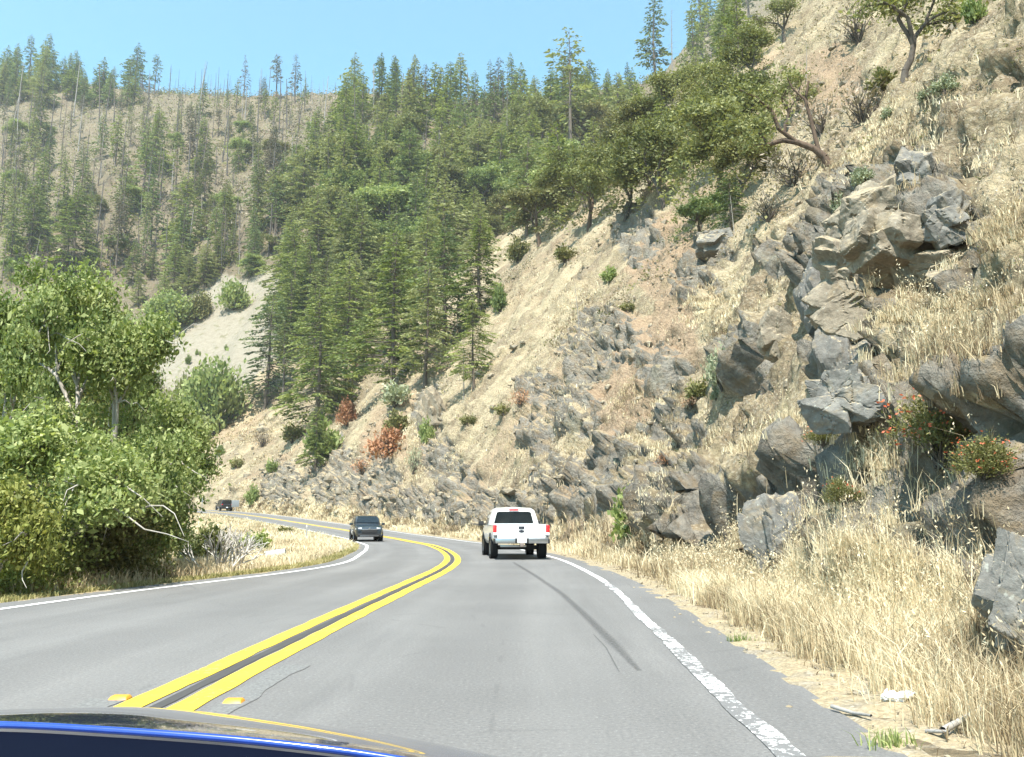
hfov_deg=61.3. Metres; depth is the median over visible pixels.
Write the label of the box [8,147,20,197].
dead tree
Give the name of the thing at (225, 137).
dead tree
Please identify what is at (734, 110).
oak tree
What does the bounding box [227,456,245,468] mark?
shrub
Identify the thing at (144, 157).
conifer tree
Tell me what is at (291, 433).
shrub
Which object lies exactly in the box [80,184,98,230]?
conifer tree
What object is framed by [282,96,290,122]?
conifer tree
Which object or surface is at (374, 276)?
conifer tree
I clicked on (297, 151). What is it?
oak tree
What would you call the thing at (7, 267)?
oak tree
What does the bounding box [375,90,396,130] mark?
conifer tree
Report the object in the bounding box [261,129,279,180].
conifer tree
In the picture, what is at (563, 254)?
shrub
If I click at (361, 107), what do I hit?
conifer tree
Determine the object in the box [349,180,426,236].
oak tree
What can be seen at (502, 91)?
conifer tree
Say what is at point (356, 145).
conifer tree
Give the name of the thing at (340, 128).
conifer tree
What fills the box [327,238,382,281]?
oak tree
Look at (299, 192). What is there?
conifer tree
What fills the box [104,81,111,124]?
dead tree
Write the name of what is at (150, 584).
gravel shoulder
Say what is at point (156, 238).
dead tree
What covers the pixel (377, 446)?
shrub
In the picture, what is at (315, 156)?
oak tree
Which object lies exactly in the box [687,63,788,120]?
oak tree
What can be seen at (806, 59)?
dead tree
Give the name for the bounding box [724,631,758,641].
grass tuft
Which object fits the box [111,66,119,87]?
conifer tree
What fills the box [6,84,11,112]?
conifer tree
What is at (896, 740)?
grass tuft
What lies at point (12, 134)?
conifer tree
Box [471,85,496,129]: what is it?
conifer tree
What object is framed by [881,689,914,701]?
crumpled litter
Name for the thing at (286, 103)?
dead tree
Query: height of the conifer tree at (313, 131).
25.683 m
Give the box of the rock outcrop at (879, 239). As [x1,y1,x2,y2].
[838,208,934,290]
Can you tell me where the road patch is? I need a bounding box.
[205,665,309,713]
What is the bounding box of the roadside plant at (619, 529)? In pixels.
[607,483,631,542]
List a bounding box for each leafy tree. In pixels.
[0,242,218,580]
[0,274,86,574]
[0,375,134,564]
[0,392,187,596]
[0,463,79,595]
[19,355,169,565]
[32,461,185,579]
[34,376,223,561]
[102,383,233,560]
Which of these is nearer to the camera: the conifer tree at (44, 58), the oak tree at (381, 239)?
the oak tree at (381, 239)
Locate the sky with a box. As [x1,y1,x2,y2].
[0,0,721,100]
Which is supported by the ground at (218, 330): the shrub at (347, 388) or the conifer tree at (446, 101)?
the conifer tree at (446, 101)
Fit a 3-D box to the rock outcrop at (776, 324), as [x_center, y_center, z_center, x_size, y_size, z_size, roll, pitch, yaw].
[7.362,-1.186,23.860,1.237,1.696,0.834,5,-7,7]
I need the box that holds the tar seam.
[149,536,453,707]
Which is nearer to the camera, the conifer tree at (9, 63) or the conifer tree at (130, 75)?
the conifer tree at (130, 75)
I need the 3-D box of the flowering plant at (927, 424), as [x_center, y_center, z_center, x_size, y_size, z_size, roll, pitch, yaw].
[4.930,0.527,10.001,1.399,1.066,1.372,2,-10,-12]
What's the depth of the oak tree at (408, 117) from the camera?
309.22 m
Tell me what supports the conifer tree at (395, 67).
on the ground at (218, 330)
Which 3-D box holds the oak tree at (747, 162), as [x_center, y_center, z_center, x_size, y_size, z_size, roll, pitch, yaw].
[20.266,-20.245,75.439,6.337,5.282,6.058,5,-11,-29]
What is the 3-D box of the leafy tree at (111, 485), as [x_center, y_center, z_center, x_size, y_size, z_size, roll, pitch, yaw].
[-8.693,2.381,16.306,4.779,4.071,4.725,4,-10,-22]
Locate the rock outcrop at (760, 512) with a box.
[737,491,804,579]
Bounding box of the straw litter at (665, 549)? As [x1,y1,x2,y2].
[578,409,1023,755]
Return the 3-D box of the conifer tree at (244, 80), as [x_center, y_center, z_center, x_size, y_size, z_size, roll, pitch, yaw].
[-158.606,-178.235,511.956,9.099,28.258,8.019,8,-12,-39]
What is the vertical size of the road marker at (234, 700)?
0.024 m
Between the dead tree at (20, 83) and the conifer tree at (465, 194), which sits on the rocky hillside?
the conifer tree at (465, 194)
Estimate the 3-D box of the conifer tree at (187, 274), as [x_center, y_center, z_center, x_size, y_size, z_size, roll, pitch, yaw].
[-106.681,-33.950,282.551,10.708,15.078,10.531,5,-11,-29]
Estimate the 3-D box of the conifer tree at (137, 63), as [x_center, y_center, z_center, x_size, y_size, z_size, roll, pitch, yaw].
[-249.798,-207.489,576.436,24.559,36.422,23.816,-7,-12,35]
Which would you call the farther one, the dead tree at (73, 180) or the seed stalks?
the dead tree at (73, 180)
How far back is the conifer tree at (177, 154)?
369.62 m
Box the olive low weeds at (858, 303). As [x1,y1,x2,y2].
[660,4,1023,474]
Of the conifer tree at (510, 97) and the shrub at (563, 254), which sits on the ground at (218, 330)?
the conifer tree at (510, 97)
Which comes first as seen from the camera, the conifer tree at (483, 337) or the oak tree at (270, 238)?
the conifer tree at (483, 337)
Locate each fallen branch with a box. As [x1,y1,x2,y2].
[830,704,871,716]
[925,729,950,732]
[939,691,1019,733]
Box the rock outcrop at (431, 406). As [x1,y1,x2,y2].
[416,386,445,431]
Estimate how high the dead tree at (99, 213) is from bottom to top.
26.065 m
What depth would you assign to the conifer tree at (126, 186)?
355.75 m
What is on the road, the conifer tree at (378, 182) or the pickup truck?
the pickup truck
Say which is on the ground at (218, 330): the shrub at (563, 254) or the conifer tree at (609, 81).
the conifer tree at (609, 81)
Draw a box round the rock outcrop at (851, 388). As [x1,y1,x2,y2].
[797,363,890,434]
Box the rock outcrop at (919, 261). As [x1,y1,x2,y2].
[908,244,968,294]
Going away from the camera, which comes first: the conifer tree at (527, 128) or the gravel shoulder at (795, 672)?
the gravel shoulder at (795, 672)
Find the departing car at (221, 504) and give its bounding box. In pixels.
[215,499,232,510]
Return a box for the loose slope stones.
[190,9,1015,571]
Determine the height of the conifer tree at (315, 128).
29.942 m
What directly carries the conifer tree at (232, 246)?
on the ground at (218, 330)
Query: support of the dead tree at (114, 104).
on the ground at (218, 330)
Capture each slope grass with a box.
[549,0,1023,479]
[758,174,1023,553]
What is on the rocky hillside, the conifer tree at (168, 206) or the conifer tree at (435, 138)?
the conifer tree at (435, 138)
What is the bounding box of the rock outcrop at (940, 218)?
[920,189,970,249]
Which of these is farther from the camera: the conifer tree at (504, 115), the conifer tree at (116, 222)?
the conifer tree at (504, 115)
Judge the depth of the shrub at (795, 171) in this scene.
50.72 m
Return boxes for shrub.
[138,286,200,329]
[165,363,213,409]
[167,519,238,559]
[178,523,271,570]
[179,348,254,435]
[183,288,214,320]
[185,355,191,363]
[214,275,257,310]
[214,444,224,455]
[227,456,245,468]
[231,528,272,549]
[243,483,260,504]
[252,429,271,446]
[265,457,279,472]
[277,525,293,532]
[279,421,305,443]
[302,413,344,459]
[315,377,356,408]
[334,395,363,426]
[350,454,371,474]
[360,423,405,460]
[379,378,413,408]
[381,407,409,431]
[405,446,422,474]
[418,416,435,444]
[456,412,475,425]
[490,282,507,312]
[491,401,510,415]
[503,235,529,263]
[508,387,533,407]
[553,243,577,264]
[598,264,617,283]
[616,300,635,313]
[652,448,667,466]
[680,397,696,408]
[681,377,707,399]
[700,341,728,391]
[709,386,718,399]
[742,184,793,222]
[750,135,826,194]
[787,90,841,141]
[823,0,879,44]
[824,69,896,125]
[829,190,842,211]
[849,165,875,186]
[864,66,898,94]
[879,105,894,120]
[915,89,928,102]
[917,297,933,311]
[922,71,962,96]
[958,0,987,25]
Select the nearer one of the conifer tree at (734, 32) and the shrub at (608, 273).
the shrub at (608, 273)
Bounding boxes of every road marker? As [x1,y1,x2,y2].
[108,694,131,699]
[223,698,244,702]
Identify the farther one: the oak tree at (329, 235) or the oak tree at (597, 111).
the oak tree at (597, 111)
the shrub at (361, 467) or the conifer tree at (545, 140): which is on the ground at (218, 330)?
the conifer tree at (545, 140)
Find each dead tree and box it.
[0,119,10,168]
[1,229,8,285]
[4,120,7,158]
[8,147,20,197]
[9,101,18,155]
[14,85,22,133]
[16,97,20,148]
[17,62,23,109]
[17,143,24,197]
[26,88,33,147]
[48,90,55,146]
[51,176,61,227]
[61,96,68,150]
[68,99,75,137]
[72,64,79,118]
[72,156,76,196]
[73,99,85,151]
[84,129,89,190]
[91,137,104,185]
[96,180,103,243]
[98,65,99,123]
[98,134,107,177]
[99,213,105,276]
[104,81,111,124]
[107,219,112,266]
[111,71,119,124]
[122,122,126,176]
[144,74,150,131]
[145,148,152,210]
[152,209,161,260]
[159,147,164,206]
[169,87,180,132]
[171,149,174,189]
[188,142,189,178]
[195,110,200,172]
[197,63,206,115]
[201,124,208,174]
[215,149,216,184]
[216,224,226,273]
[222,104,230,161]
[223,210,225,270]
[226,112,228,175]
[233,201,237,247]
[237,213,240,262]
[256,81,264,141]
[267,206,271,256]
[269,143,275,203]
[278,79,281,136]
[286,79,286,127]
[323,76,328,124]
[354,85,355,134]
[372,64,373,122]
[423,118,428,147]
[459,342,469,399]
[574,282,579,332]
[670,10,677,72]
[806,41,806,81]
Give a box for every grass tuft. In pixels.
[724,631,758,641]
[840,726,924,750]
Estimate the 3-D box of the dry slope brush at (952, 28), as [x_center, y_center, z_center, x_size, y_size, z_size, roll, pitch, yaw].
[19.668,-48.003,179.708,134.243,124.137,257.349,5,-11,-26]
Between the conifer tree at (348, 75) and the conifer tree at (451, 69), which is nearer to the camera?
the conifer tree at (451, 69)
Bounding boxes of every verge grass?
[0,545,358,602]
[219,514,358,545]
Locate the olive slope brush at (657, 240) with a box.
[249,0,996,424]
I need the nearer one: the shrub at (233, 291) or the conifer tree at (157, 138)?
the shrub at (233, 291)
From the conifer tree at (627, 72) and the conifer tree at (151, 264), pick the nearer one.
the conifer tree at (151, 264)
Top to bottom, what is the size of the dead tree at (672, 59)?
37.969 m
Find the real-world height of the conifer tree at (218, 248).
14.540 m
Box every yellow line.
[114,510,449,706]
[166,510,460,710]
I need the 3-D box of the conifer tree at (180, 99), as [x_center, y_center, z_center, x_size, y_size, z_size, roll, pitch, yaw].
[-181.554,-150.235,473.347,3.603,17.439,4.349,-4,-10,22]
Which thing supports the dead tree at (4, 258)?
on the ground at (218, 330)
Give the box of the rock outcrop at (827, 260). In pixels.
[811,235,857,283]
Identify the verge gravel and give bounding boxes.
[561,533,1022,756]
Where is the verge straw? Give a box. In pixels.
[184,513,351,546]
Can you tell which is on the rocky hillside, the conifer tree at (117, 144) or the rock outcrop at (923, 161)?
the rock outcrop at (923, 161)
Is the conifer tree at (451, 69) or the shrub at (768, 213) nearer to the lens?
the shrub at (768, 213)
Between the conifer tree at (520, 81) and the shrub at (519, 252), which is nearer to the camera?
the shrub at (519, 252)
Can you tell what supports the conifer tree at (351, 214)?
on the rocky hillside
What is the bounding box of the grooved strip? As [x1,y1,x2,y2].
[68,698,123,707]
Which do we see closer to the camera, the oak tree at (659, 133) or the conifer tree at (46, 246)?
the oak tree at (659, 133)
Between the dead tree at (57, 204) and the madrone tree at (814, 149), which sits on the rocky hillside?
the madrone tree at (814, 149)
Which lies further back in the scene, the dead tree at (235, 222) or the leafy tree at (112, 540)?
the dead tree at (235, 222)
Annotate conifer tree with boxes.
[0,45,19,86]
[0,60,14,104]
[0,64,14,100]
[0,97,10,134]
[0,142,17,185]
[0,172,14,231]
[0,180,24,245]
[0,204,29,272]
[3,47,31,85]
[3,79,16,104]
[3,179,54,253]
[4,119,20,156]
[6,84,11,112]
[8,44,28,81]
[8,57,28,100]
[8,173,21,202]
[10,144,27,195]
[10,167,31,208]
[13,73,28,102]
[14,65,37,99]
[16,108,42,158]
[21,34,38,78]
[21,61,57,105]
[23,157,53,231]
[23,175,34,219]
[24,140,42,181]
[26,190,51,237]
[28,93,51,147]
[28,236,55,273]
[29,41,62,85]
[30,47,60,91]
[32,143,55,191]
[36,33,61,75]
[37,49,63,93]
[37,68,62,105]
[38,181,49,216]
[40,183,111,276]
[41,130,57,169]
[53,147,65,178]
[53,155,73,211]
[54,56,70,87]
[54,233,71,274]
[59,185,74,229]
[60,67,75,99]
[61,68,80,100]
[62,53,74,80]
[62,57,85,91]
[64,204,73,264]
[68,106,75,124]
[72,50,81,78]
[72,67,91,101]
[73,75,92,106]
[73,158,95,196]
[74,147,94,188]
[77,94,85,114]
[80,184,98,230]
[82,211,97,253]
[83,57,118,105]
[86,76,102,108]
[89,113,111,160]
[90,99,94,119]
[97,70,106,103]
[98,70,118,107]
[99,182,139,248]
[104,193,129,275]
[105,76,115,100]
[109,111,128,169]
[109,142,129,187]
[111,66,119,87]
[111,151,139,214]
[116,45,154,92]
[117,91,124,114]
[118,57,137,96]
[118,78,133,107]
[118,121,161,194]
[118,169,134,203]
[118,239,143,283]
[124,272,147,306]
[126,117,135,146]
[127,68,142,104]
[127,105,133,130]
[133,106,172,170]
[136,104,150,160]
[136,193,154,257]
[137,216,153,274]
[139,174,168,247]
[144,248,160,277]
[145,92,151,118]
[145,145,165,200]
[150,54,162,96]
[151,274,171,308]
[155,199,197,273]
[155,241,189,291]
[156,172,208,252]
[163,170,179,221]
[166,173,191,225]
[167,134,185,199]
[168,253,200,296]
[170,242,193,272]
[172,109,182,131]
[178,89,183,114]
[180,119,198,168]
[184,106,194,138]
[187,115,217,172]
[188,102,201,149]
[188,148,216,212]
[188,243,224,287]
[190,156,204,191]
[195,101,203,130]
[197,80,209,115]
[197,200,211,237]
[200,231,228,271]
[204,207,224,258]
[206,180,240,251]
[214,89,219,114]
[214,107,223,136]
[217,182,238,227]
[222,224,240,265]
[223,88,230,117]
[223,119,233,143]
[227,152,237,193]
[230,137,247,170]
[232,79,240,110]
[236,55,252,98]
[238,291,299,409]
[239,227,263,275]
[240,156,263,206]
[241,120,257,162]
[241,203,261,254]
[244,138,265,197]
[244,204,259,244]
[245,161,268,225]
[246,103,255,129]
[249,167,289,230]
[251,146,265,182]
[252,133,262,165]
[253,206,305,289]
[254,222,325,314]
[255,77,268,113]
[256,247,317,334]
[260,158,298,226]
[261,89,270,118]
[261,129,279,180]
[264,122,284,173]
[264,179,286,251]
[269,96,281,128]
[270,54,283,100]
[270,287,361,423]
[271,222,304,278]
[271,275,310,356]
[271,319,295,401]
[272,233,331,336]
[275,150,307,203]
[275,252,324,317]
[276,139,321,228]
[277,191,342,297]
[278,205,301,262]
[279,219,298,277]
[279,274,342,382]
[281,151,288,180]
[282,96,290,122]
[287,54,302,103]
[288,166,312,207]
[289,123,302,172]
[291,266,356,364]
[293,99,303,131]
[293,254,389,388]
[295,171,309,220]
[295,254,351,343]
[295,407,333,469]
[300,78,309,112]
[300,111,321,177]
[300,195,387,311]
[301,121,382,204]
[302,216,323,262]
[304,106,326,146]
[304,112,321,166]
[304,265,344,352]
[306,132,362,221]
[314,123,343,207]
[314,191,354,261]
[322,104,342,137]
[323,233,352,309]
[324,228,427,385]
[328,86,352,133]
[328,208,384,317]
[330,78,369,136]
[334,52,375,108]
[334,113,346,138]
[335,98,353,134]
[336,181,350,234]
[337,186,369,242]
[337,253,375,336]
[342,197,381,280]
[343,183,382,234]
[346,70,363,117]
[349,76,372,122]
[352,72,374,127]
[352,287,383,361]
[355,130,395,185]
[356,173,369,213]
[358,254,390,316]
[359,163,385,224]
[361,122,374,146]
[364,149,398,211]
[364,227,381,280]
[365,87,381,121]
[365,221,409,314]
[367,53,392,111]
[367,87,395,144]
[367,289,403,350]
[370,164,404,223]
[371,113,400,183]
[372,55,384,102]
[374,124,382,146]
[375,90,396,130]
[376,123,430,215]
[381,114,408,164]
[382,267,447,352]
[383,231,418,294]
[384,55,401,103]
[385,196,402,234]
[386,57,406,110]
[389,74,405,117]
[393,208,454,307]
[393,262,463,387]
[394,173,423,224]
[394,177,432,266]
[397,69,430,144]
[398,153,440,227]
[398,213,411,274]
[399,54,429,101]
[400,67,416,104]
[400,226,433,293]
[404,220,479,345]
[407,82,435,135]
[413,189,453,279]
[414,64,436,106]
[416,90,426,130]
[417,135,464,212]
[422,62,448,120]
[425,177,468,274]
[426,155,450,216]
[427,74,462,133]
[427,127,440,167]
[428,100,449,150]
[431,67,446,112]
[432,128,462,169]
[436,293,498,390]
[440,211,501,321]
[441,180,472,255]
[442,63,461,110]
[447,90,470,130]
[447,116,502,207]
[451,52,474,106]
[451,76,461,107]
[452,96,473,157]
[454,123,491,206]
[454,197,494,260]
[456,169,487,210]
[456,187,492,249]
[466,70,488,121]
[466,109,490,162]
[469,91,480,115]
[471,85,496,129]
[472,124,518,215]
[485,60,498,113]
[485,149,503,201]
[486,57,508,113]
[486,79,508,120]
[487,175,514,227]
[488,80,503,125]
[495,123,510,158]
[496,69,510,122]
[497,62,534,124]
[498,136,556,238]
[499,52,522,103]
[500,86,534,134]
[500,105,508,128]
[502,136,543,214]
[504,80,518,108]
[504,130,523,181]
[512,95,543,159]
[518,78,530,113]
[518,110,544,165]
[522,141,542,172]
[525,75,551,137]
[528,77,536,95]
[533,122,579,219]
[535,131,561,168]
[541,72,563,132]
[542,67,564,100]
[544,27,593,140]
[547,73,567,124]
[551,57,574,103]
[555,67,582,101]
[560,52,579,98]
[561,121,568,141]
[566,89,594,144]
[572,67,592,103]
[581,116,600,152]
[582,72,601,103]
[583,59,600,99]
[595,89,608,132]
[598,74,616,110]
[601,73,629,128]
[603,69,616,95]
[613,72,626,101]
[622,63,634,100]
[622,67,643,98]
[630,81,642,98]
[633,0,671,72]
[653,95,670,120]
[674,7,710,68]
[685,0,721,58]
[691,51,702,85]
[694,0,716,36]
[697,51,711,85]
[707,0,736,54]
[709,0,747,52]
[710,165,748,229]
[711,0,760,72]
[712,36,731,73]
[719,8,741,50]
[735,0,760,17]
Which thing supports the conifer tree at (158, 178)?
on the ground at (218, 330)
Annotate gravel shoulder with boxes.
[2,544,360,602]
[271,514,1023,756]
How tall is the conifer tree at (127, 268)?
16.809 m
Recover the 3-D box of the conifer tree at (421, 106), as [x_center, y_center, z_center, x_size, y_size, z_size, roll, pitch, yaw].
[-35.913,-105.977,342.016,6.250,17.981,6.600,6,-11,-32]
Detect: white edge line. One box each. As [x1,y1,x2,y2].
[0,513,367,609]
[234,511,607,581]
[602,582,805,756]
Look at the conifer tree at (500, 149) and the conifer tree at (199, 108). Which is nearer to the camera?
the conifer tree at (500, 149)
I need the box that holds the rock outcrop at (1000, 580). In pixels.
[971,527,1023,659]
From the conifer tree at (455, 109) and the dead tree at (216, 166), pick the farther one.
the dead tree at (216, 166)
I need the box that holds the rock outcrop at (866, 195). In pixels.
[821,173,898,239]
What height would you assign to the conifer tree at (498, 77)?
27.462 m
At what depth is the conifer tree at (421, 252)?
223.22 m
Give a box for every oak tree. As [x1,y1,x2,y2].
[0,168,30,193]
[0,256,21,279]
[2,118,32,143]
[30,121,56,137]
[51,195,84,221]
[78,193,111,214]
[100,231,131,257]
[126,184,156,212]
[167,132,184,148]
[198,263,212,277]
[207,190,223,205]
[208,191,244,217]
[223,136,263,163]
[233,120,255,137]
[236,252,265,277]
[255,138,291,157]
[258,233,280,253]
[271,163,315,187]
[284,143,356,189]
[287,144,306,164]
[291,183,354,221]
[298,217,340,256]
[299,127,372,187]
[303,121,313,134]
[305,259,330,274]
[310,165,375,203]
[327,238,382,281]
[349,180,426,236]
[356,134,402,188]
[359,232,437,293]
[363,215,412,249]
[371,194,409,220]
[377,105,429,151]
[383,210,467,280]
[387,147,434,185]
[392,147,423,180]
[400,157,485,215]
[425,143,455,163]
[428,119,511,160]
[447,154,513,225]
[455,210,509,243]
[469,134,532,168]
[480,180,531,232]
[491,169,522,217]
[495,183,572,249]
[498,91,575,141]
[525,156,579,219]
[527,142,617,218]
[537,134,583,167]
[538,148,623,234]
[541,94,612,149]
[542,167,580,217]
[560,139,664,228]
[573,104,615,145]
[588,93,648,151]
[596,112,697,216]
[603,117,686,185]
[606,90,677,140]
[636,79,715,170]
[642,56,702,119]
[649,91,788,225]
[661,190,736,247]
[665,78,732,141]
[669,55,739,89]
[682,98,769,174]
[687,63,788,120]
[701,134,784,207]
[709,123,773,173]
[712,19,784,88]
[747,0,800,42]
[756,65,823,130]
[838,0,966,82]
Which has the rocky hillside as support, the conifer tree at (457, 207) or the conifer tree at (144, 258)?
the conifer tree at (457, 207)
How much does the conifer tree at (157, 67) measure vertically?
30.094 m
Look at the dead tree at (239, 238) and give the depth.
290.74 m
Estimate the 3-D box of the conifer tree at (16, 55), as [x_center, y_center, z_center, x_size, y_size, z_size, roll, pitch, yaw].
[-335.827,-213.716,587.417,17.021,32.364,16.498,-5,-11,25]
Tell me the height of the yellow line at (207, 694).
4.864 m
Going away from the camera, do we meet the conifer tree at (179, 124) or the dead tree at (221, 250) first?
the dead tree at (221, 250)
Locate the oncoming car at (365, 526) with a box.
[349,515,384,540]
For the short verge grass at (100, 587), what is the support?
on the ground at (218, 330)
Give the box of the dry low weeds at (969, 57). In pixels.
[627,1,1023,480]
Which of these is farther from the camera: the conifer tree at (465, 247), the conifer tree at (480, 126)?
the conifer tree at (480, 126)
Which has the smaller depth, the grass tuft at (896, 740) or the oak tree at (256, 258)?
the grass tuft at (896, 740)
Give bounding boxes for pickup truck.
[478,507,549,558]
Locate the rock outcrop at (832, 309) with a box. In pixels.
[801,278,871,343]
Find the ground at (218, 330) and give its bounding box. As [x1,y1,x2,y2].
[0,0,777,597]
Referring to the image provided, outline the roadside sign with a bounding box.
[231,500,238,517]
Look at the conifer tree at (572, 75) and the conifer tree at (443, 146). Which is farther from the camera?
the conifer tree at (572, 75)
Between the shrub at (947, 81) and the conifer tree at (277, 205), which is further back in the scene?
the conifer tree at (277, 205)
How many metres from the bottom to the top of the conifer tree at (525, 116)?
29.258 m
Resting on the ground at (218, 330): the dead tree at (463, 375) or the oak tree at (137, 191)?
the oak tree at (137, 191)
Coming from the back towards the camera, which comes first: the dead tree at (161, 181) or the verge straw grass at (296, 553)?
the dead tree at (161, 181)
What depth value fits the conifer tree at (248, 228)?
296.66 m
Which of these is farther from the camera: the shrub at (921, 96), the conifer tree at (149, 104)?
the conifer tree at (149, 104)
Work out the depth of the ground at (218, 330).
359.30 m
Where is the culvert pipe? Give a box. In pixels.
[264,549,285,556]
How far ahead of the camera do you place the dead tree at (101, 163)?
377.20 m
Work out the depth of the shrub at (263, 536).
36.62 m
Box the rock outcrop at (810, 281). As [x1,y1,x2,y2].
[793,258,820,332]
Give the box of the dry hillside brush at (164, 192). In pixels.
[0,75,670,396]
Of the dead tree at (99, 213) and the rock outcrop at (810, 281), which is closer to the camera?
the rock outcrop at (810, 281)
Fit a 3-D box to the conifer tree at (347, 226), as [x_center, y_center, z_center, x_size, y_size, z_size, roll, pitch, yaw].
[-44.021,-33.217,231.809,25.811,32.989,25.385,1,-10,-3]
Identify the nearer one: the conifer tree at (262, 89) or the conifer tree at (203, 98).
the conifer tree at (203, 98)
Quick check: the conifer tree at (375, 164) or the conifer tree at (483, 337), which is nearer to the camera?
the conifer tree at (483, 337)
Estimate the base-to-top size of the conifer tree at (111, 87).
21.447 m
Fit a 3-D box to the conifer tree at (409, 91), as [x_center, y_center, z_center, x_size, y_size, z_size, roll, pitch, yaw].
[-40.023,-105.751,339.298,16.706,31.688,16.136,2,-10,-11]
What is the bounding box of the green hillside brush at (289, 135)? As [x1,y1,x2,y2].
[0,73,654,370]
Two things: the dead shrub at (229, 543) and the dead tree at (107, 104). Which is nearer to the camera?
the dead shrub at (229, 543)
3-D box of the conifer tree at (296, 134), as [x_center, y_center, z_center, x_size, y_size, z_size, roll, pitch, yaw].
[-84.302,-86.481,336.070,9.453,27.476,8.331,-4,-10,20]
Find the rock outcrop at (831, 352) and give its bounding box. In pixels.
[811,325,873,378]
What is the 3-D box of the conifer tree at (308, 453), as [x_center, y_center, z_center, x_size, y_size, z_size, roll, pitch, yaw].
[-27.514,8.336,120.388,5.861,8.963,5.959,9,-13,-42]
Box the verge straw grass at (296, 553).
[0,538,354,595]
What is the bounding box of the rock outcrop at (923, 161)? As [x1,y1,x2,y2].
[894,147,934,191]
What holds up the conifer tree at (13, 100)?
on the ground at (218, 330)
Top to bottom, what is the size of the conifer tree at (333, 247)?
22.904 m
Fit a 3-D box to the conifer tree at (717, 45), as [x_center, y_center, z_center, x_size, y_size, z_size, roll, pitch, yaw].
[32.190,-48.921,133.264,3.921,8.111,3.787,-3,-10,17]
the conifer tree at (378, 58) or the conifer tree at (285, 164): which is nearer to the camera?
the conifer tree at (285, 164)
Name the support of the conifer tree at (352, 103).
on the ground at (218, 330)
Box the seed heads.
[648,155,1023,675]
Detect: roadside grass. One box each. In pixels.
[227,465,744,584]
[661,335,1023,756]
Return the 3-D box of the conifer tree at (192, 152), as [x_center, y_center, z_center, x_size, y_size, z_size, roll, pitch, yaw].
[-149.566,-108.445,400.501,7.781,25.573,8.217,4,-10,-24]
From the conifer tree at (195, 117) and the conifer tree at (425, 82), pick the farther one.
the conifer tree at (195, 117)
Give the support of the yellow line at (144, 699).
on the road
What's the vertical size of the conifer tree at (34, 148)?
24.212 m
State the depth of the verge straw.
74.41 m
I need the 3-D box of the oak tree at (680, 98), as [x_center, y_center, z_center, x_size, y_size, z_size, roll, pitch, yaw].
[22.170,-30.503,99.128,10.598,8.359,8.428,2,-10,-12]
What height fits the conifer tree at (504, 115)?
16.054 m
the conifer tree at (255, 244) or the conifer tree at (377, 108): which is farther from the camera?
the conifer tree at (377, 108)
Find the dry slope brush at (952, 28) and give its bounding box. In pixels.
[228,0,1000,426]
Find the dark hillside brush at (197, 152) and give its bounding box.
[0,71,652,299]
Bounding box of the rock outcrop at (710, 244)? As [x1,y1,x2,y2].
[695,227,733,260]
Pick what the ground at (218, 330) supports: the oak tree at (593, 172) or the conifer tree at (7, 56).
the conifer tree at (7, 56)
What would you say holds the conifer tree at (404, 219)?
on the rocky hillside
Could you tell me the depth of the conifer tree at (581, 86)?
288.77 m
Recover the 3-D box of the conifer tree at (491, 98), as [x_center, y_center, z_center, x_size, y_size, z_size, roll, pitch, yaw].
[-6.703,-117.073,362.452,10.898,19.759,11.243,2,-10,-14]
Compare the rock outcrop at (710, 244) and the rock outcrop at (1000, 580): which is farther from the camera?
the rock outcrop at (710, 244)
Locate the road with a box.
[0,509,907,756]
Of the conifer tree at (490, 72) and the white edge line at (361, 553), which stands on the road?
the white edge line at (361, 553)
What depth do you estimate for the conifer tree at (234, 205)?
318.48 m
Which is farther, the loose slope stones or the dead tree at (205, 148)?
the dead tree at (205, 148)
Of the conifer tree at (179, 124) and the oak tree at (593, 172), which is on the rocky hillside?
the oak tree at (593, 172)
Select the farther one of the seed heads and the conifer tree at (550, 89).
the conifer tree at (550, 89)
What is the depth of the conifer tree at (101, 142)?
400.17 m
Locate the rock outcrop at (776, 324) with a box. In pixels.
[756,305,794,362]
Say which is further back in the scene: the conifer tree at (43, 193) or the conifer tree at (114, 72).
the conifer tree at (114, 72)
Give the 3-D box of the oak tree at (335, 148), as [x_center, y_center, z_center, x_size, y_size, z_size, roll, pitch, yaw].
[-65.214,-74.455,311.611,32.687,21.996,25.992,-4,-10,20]
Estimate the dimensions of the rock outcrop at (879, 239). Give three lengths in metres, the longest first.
2.281 x 1.752 x 1.556 m
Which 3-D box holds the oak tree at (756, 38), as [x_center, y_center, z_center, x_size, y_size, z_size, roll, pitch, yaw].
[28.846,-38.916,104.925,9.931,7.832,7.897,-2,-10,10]
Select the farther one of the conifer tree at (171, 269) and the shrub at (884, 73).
the conifer tree at (171, 269)
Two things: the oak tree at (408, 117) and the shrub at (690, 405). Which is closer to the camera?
the shrub at (690, 405)
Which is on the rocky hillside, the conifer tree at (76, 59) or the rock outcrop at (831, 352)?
the rock outcrop at (831, 352)
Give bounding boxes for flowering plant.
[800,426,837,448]
[817,475,870,507]
[875,388,973,469]
[940,430,1022,482]
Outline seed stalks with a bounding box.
[646,165,1023,711]
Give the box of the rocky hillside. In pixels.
[189,0,1023,756]
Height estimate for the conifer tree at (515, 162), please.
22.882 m
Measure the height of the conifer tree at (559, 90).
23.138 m
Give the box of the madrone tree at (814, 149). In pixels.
[714,61,830,165]
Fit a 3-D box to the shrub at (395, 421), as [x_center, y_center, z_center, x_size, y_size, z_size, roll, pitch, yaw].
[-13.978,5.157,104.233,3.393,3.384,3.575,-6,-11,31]
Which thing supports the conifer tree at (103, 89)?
on the ground at (218, 330)
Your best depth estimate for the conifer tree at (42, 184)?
334.31 m

